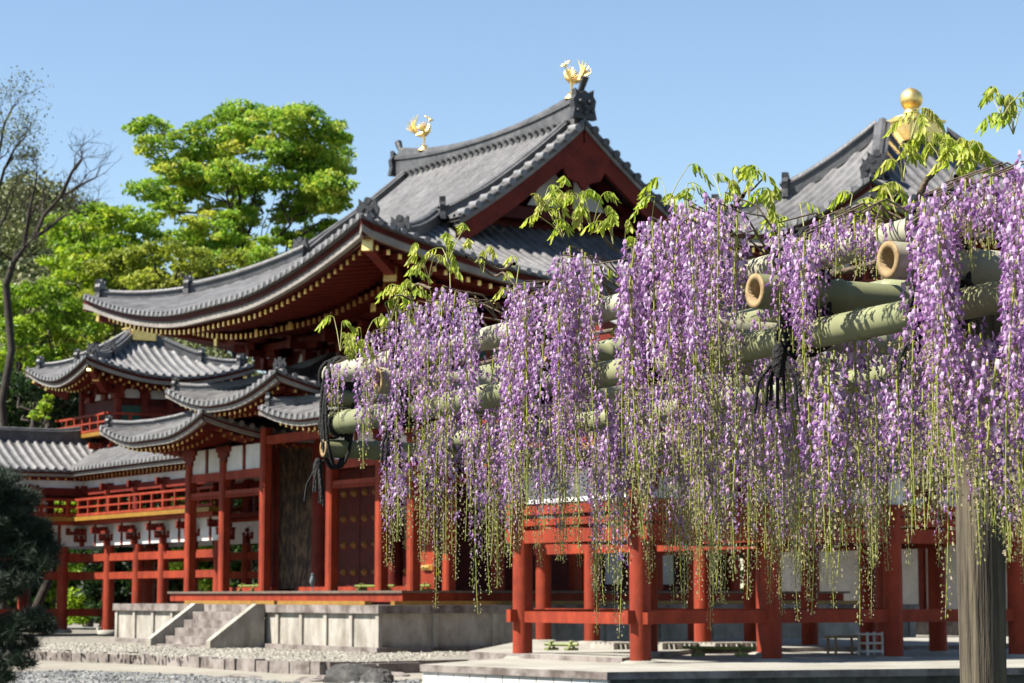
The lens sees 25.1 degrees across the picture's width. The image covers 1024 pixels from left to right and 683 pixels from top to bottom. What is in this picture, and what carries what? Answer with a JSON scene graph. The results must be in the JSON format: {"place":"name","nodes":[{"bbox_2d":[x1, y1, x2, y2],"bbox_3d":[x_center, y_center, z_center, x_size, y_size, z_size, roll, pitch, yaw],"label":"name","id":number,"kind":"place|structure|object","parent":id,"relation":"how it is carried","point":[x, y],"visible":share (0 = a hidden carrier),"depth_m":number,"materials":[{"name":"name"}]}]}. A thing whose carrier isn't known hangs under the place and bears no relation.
{"place":"outdoors","nodes":[
{"label":"outdoors","id":0,"kind":"place"},
{"bbox_2d":[0,203,257,621],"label":"hill","id":1,"kind":"structure","parent":0,"point":[1,255],"depth_m":206.70,"materials":[{"name":"green plant"}]},
{"bbox_2d":[1,669,421,682],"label":"pebble beach","id":2,"kind":"structure","parent":0,"point":[135,675],"depth_m":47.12,"materials":[{"name":"grey gravel"}]},
{"bbox_2d":[0,461,67,682],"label":"pine tree","id":3,"kind":"object","parent":2,"relation":"on","point":[29,548],"visible":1,"depth_m":30.74,"materials":[{"name":"green plant"}]},
{"bbox_2d":[217,674,262,677],"bbox_3d":[-5.459,6.644,45.378,1.362,0.144,0.608,4,-7,-32],"label":"shore rock","id":4,"kind":"object","parent":2,"relation":"on","point":[245,676],"visible":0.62,"depth_m":45.28,"materials":[{"name":"stone"}]},
{"bbox_2d":[323,663,371,682],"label":"shore rock","id":5,"kind":"object","parent":2,"relation":"on","point":[344,673],"visible":0.82,"depth_m":42.69,"materials":[{"name":"grey stone"}]},
{"bbox_2d":[359,668,393,682],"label":"shore rock","id":6,"kind":"object","parent":2,"relation":"on","point":[378,675],"visible":1,"depth_m":42.29,"materials":[{"name":"grey stone"}]},
{"bbox_2d":[8,660,422,682],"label":"sand path","id":7,"kind":"structure","parent":0,"point":[55,665],"depth_m":50.69,"materials":[{"name":"beige sand"}]},
{"bbox_2d":[294,676,322,681],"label":"shore rock","id":8,"kind":"object","parent":7,"relation":"on","point":[309,679],"visible":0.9,"depth_m":43.38,"materials":[{"name":"stone"}]},
{"bbox_2d":[391,671,409,676],"bbox_3d":[-2.384,6.734,46.317,0.697,0.180,0.656,4,-7,-32],"label":"shore rock","id":9,"kind":"object","parent":7,"relation":"on","point":[398,674],"visible":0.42,"depth_m":46.16,"materials":[{"name":"stone"}]},
{"bbox_2d":[310,573,315,590],"bbox_3d":[-5.361,6.460,61.757,0.185,0.475,0.200,4,-7,-32],"label":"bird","id":10,"kind":"object","parent":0,"point":[312,580],"visible":1,"depth_m":61.70},
{"bbox_2d":[83,75,855,604],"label":"temple hall","id":11,"kind":"structure","parent":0,"point":[267,315],"depth_m":64.38,"materials":[{"name":"paint"}]},
{"bbox_2d":[238,583,257,590],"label":"bamboo barrier","id":12,"kind":"object","parent":11,"relation":"on","point":[244,585],"visible":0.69,"depth_m":66.30,"materials":[{"name":"yellow wood"}]},
{"bbox_2d":[279,443,312,588],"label":"weathered door leaf","id":13,"kind":"structure","parent":11,"relation":"in","point":[295,514],"depth_m":67.61,"materials":[{"name":"brown wood"}]},
{"bbox_2d":[338,469,360,586],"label":"door leaf","id":14,"kind":"structure","parent":11,"relation":"in","point":[349,498],"depth_m":65.17,"materials":[{"name":"red wood"}]},
{"bbox_2d":[360,467,374,584],"bbox_3d":[-3.779,5.162,63.860,0.250,3.360,1.830,4,-7,-32],"label":"door leaf","id":15,"kind":"structure","parent":11,"relation":"in","point":[367,512],"depth_m":64.25,"materials":[{"name":"red wood"}]},
{"bbox_2d":[353,583,395,590],"bbox_3d":[-3.626,6.454,60.411,0.347,0.219,2.200,4,-7,-32],"label":"bamboo barrier","id":16,"kind":"object","parent":11,"relation":"on","point":[365,589],"visible":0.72,"depth_m":60.85,"materials":[{"name":"wood"}]},
{"bbox_2d":[403,483,431,585],"bbox_3d":[-2.430,5.074,61.704,0.250,3.060,2.050,4,-7,-32],"label":"door leaf","id":17,"kind":"structure","parent":11,"relation":"in","point":[404,520],"depth_m":62.43,"materials":[{"name":"red wood"}]},
{"bbox_2d":[406,115,433,150],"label":"phoenix statue","id":18,"kind":"object","parent":11,"relation":"on","point":[425,130],"visible":1,"depth_m":72.16,"materials":[{"name":"gold metal"}]},
{"bbox_2d":[420,583,430,590],"bbox_3d":[-2.394,6.278,58.832,0.347,0.219,1.201,4,-7,-32],"label":"bamboo barrier","id":19,"kind":"object","parent":11,"relation":"on","point":[423,585],"visible":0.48,"depth_m":58.48,"materials":[{"name":"wood"}]},
{"bbox_2d":[420,487,436,588],"bbox_3d":[-2.234,5.041,58.969,0.190,2.600,0.930,4,-7,-32],"label":"open door leaf","id":20,"kind":"structure","parent":11,"relation":"in","point":[426,575],"depth_m":58.80,"materials":[{"name":"paint"}]},
{"bbox_2d":[561,59,591,99],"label":"phoenix statue","id":21,"kind":"object","parent":11,"relation":"on","point":[570,77],"visible":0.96,"depth_m":65.10,"materials":[{"name":"gold metal"}]},
{"bbox_2d":[20,622,955,663],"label":"gravel terrace","id":22,"kind":"structure","parent":0,"point":[80,633],"depth_m":60.21,"materials":[{"name":"gravel"}]},
{"bbox_2d":[0,327,259,633],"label":"temple wing","id":23,"kind":"structure","parent":22,"relation":"on","point":[127,373],"depth_m":80.60,"materials":[{"name":"red wood"}]},
{"bbox_2d":[122,405,140,419],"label":"tower window","id":24,"kind":"structure","parent":23,"relation":"in","point":[125,408],"depth_m":82.44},
{"bbox_2d":[148,406,166,418],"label":"tower window","id":25,"kind":"structure","parent":23,"relation":"in","point":[151,410],"depth_m":82.94,"materials":[{"name":"red wood"}]},
{"bbox_2d":[173,408,189,414],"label":"tower window","id":26,"kind":"structure","parent":23,"relation":"in","point":[175,410],"depth_m":83.43,"materials":[{"name":"red wood"}]},
{"bbox_2d":[4,642,472,661],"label":"gravel","id":27,"kind":"structure","parent":22,"relation":"on","point":[115,650],"depth_m":55.38,"materials":[{"name":"grey gravel"}]},
{"bbox_2d":[109,600,919,652],"bbox_3d":[-0.972,8.179,66.881,18.970,1.290,16.840,4,-7,-32],"label":"stone podium","id":28,"kind":"object","parent":22,"relation":"on","point":[401,626],"visible":0.69,"depth_m":59.36,"materials":[{"name":"grey stone"}]},
{"bbox_2d":[0,0,1023,587],"label":"sky","id":29,"kind":"structure","parent":0,"point":[776,87],"materials":[{"name":"blue"}]},
{"bbox_3d":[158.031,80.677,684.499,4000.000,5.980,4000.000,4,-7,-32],"label":"ground","id":30,"kind":"structure","parent":0,"visible":0},
{"bbox_2d":[0,66,61,249],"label":"bare tree","id":31,"kind":"object","parent":30,"relation":"on","point":[4,131],"visible":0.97,"depth_m":92.69,"materials":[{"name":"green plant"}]},
{"bbox_2d":[8,563,56,608],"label":"shrub","id":32,"kind":"object","parent":30,"relation":"on","point":[34,593],"visible":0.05,"depth_m":96.41,"materials":[{"name":"green plant"}]},
{"bbox_2d":[0,370,78,607],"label":"broadleaf tree","id":33,"kind":"object","parent":30,"relation":"on","point":[21,386],"visible":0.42,"depth_m":91.01,"materials":[{"name":"green plant"}]},
{"bbox_2d":[26,393,56,608],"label":"broadleaf tree","id":34,"kind":"object","parent":30,"relation":"on","point":[45,407],"visible":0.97,"depth_m":85.92,"materials":[{"name":"green plant"}]},
{"bbox_2d":[0,275,110,618],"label":"broadleaf tree","id":35,"kind":"object","parent":30,"relation":"on","point":[58,324],"visible":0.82,"depth_m":95.31,"materials":[{"name":"green plant"}]},
{"bbox_2d":[0,129,121,617],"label":"bare tree","id":36,"kind":"object","parent":30,"relation":"on","point":[11,348],"visible":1,"depth_m":88.68,"materials":[{"name":"brown plant"}]},
{"bbox_2d":[32,501,119,626],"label":"shrub","id":37,"kind":"object","parent":30,"relation":"on","point":[74,602],"visible":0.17,"depth_m":95.38,"materials":[{"name":"green plant"}]},
{"bbox_2d":[36,312,124,357],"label":"broadleaf tree","id":38,"kind":"object","parent":30,"relation":"on","point":[74,341],"visible":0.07,"depth_m":108.28,"materials":[{"name":"green plant"}]},
{"bbox_2d":[67,176,111,336],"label":"tree","id":39,"kind":"object","parent":30,"relation":"on","point":[88,199],"visible":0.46,"depth_m":127.33,"materials":[{"name":"green plant"}]},
{"bbox_2d":[34,200,173,626],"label":"broadleaf tree","id":40,"kind":"object","parent":30,"relation":"on","point":[71,245],"visible":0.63,"depth_m":104.31,"materials":[{"name":"green plant"}]},
{"bbox_2d":[68,497,156,627],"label":"shrub","id":41,"kind":"object","parent":30,"relation":"on","point":[92,589],"visible":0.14,"depth_m":93.96,"materials":[{"name":"green plant"}]},
{"bbox_2d":[0,167,263,427],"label":"hill forest","id":42,"kind":"object","parent":30,"relation":"on","point":[39,250],"visible":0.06,"depth_m":208.57,"materials":[{"name":"green plant"}]},
{"bbox_2d":[71,236,250,568],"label":"broadleaf tree","id":43,"kind":"object","parent":30,"relation":"on","point":[130,255],"visible":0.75,"depth_m":99.03,"materials":[{"name":"green plant"}]},
{"bbox_2d":[117,495,206,603],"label":"shrub","id":44,"kind":"object","parent":30,"relation":"on","point":[128,584],"visible":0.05,"depth_m":93.04,"materials":[{"name":"green plant"}]},
{"bbox_2d":[169,496,240,591],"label":"shrub","id":45,"kind":"object","parent":30,"relation":"on","point":[205,585],"visible":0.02,"depth_m":91.91,"materials":[{"name":"green plant"}]},
{"bbox_2d":[3,649,422,674],"bbox_3d":[-8.343,7.412,53.218,2.548,0.358,15.842,6,-9,-44],"label":"stone edging","id":46,"kind":"object","parent":30,"relation":"on","point":[281,667],"visible":0.52,"depth_m":50.65,"materials":[{"name":"grey stone"}]},
{"bbox_2d":[120,98,359,377],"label":"broadleaf tree","id":47,"kind":"object","parent":30,"relation":"on","point":[321,173],"visible":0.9,"depth_m":111.98,"materials":[{"name":"green plant"}]},
{"bbox_2d":[186,240,293,358],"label":"broadleaf tree","id":48,"kind":"object","parent":30,"relation":"on","point":[258,257],"visible":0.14,"depth_m":105.37,"materials":[{"name":"green plant"}]},
{"bbox_2d":[230,498,258,586],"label":"shrub","id":49,"kind":"object","parent":30,"relation":"on","point":[255,563],"visible":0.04,"depth_m":90.41,"materials":[{"name":"green plant"}]},
{"bbox_2d":[52,499,742,622],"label":"distant woods","id":50,"kind":"object","parent":30,"relation":"on","point":[741,571],"depth_m":123.85,"materials":[{"name":"green plant"}]},
{"bbox_2d":[303,186,1023,682],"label":"bamboo trellis","id":51,"kind":"object","parent":30,"relation":"on","point":[857,312],"visible":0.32,"depth_m":6.90,"materials":[{"name":"green wood"}]},
{"bbox_2d":[314,86,1023,637],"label":"wisteria vine","id":52,"kind":"object","parent":51,"relation":"hanging from","point":[802,448],"visible":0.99,"depth_m":7.44,"materials":[{"name":"purple plant"}]},
{"bbox_2d":[423,672,1023,682],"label":"platform wall","id":53,"kind":"structure","parent":30,"relation":"on","point":[434,677],"depth_m":37.28,"materials":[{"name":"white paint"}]},
{"bbox_2d":[420,648,1023,679],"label":"stone platform","id":54,"kind":"structure","parent":53,"relation":"on","point":[800,664],"depth_m":38.62,"materials":[{"name":"grey stone"}]},
{"bbox_2d":[683,644,756,655],"bbox_3d":[4.109,6.112,45.514,1.562,0.247,0.349,-4,-7,30],"label":"bamboo barrier","id":55,"kind":"object","parent":54,"relation":"on","point":[697,647],"visible":0.96,"depth_m":45.50,"materials":[{"name":"wood"}]},
{"bbox_2d":[468,636,1007,662],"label":"stone platform","id":56,"kind":"structure","parent":54,"relation":"on","point":[585,652],"depth_m":47.66,"materials":[{"name":"grey stone"}]},
{"bbox_2d":[544,640,578,650],"bbox_3d":[0.999,6.152,46.511,0.792,0.209,0.346,-4,-8,34],"label":"bamboo barrier","id":57,"kind":"object","parent":56,"relation":"on","point":[568,648],"visible":0.98,"depth_m":46.48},
{"bbox_2d":[591,642,629,649],"bbox_3d":[2.402,6.297,47.626,1.300,0.136,0.840,4,-7,-32],"label":"timber pallet","id":58,"kind":"object","parent":56,"relation":"on","point":[611,645],"visible":0.56,"depth_m":47.27,"materials":[{"name":"beige wood"}]},
{"bbox_2d":[658,642,698,649],"bbox_3d":[3.395,6.297,47.626,1.300,0.136,0.840,4,-7,-32],"label":"timber pallet","id":59,"kind":"object","parent":56,"relation":"on","point":[669,645],"visible":0.58,"depth_m":47.28,"materials":[{"name":"beige wood"}]},
{"bbox_2d":[699,642,756,646],"bbox_3d":[4.472,6.297,47.626,1.300,0.136,0.840,4,-7,-32],"label":"timber pallet","id":60,"kind":"object","parent":56,"relation":"on","point":[749,644],"visible":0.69,"depth_m":47.38,"materials":[{"name":"grey wood"}]},
{"bbox_2d":[479,87,1023,663],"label":"temple wing","id":61,"kind":"structure","parent":56,"relation":"on","point":[857,161],"depth_m":44.77,"materials":[{"name":"red wood"}]},
{"bbox_2d":[824,635,862,654],"bbox_3d":[6.683,6.118,46.331,0.740,0.390,0.320,4,-7,-32],"label":"wooden bench","id":62,"kind":"object","parent":54,"relation":"on","point":[835,637],"visible":1,"depth_m":46.26,"materials":[{"name":"grey wood"}]},
{"bbox_2d":[856,632,883,654],"bbox_3d":[7.224,6.080,46.308,0.520,0.460,0.310,4,-7,-32],"label":"slatted rack","id":63,"kind":"object","parent":54,"relation":"on","point":[867,643],"visible":0.9,"depth_m":46.22,"materials":[{"name":"white paint"}]},
{"bbox_2d":[781,473,1021,635],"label":"wall","id":64,"kind":"structure","parent":30,"relation":"on","point":[915,580],"depth_m":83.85,"materials":[{"name":"white paint"}]}
]}

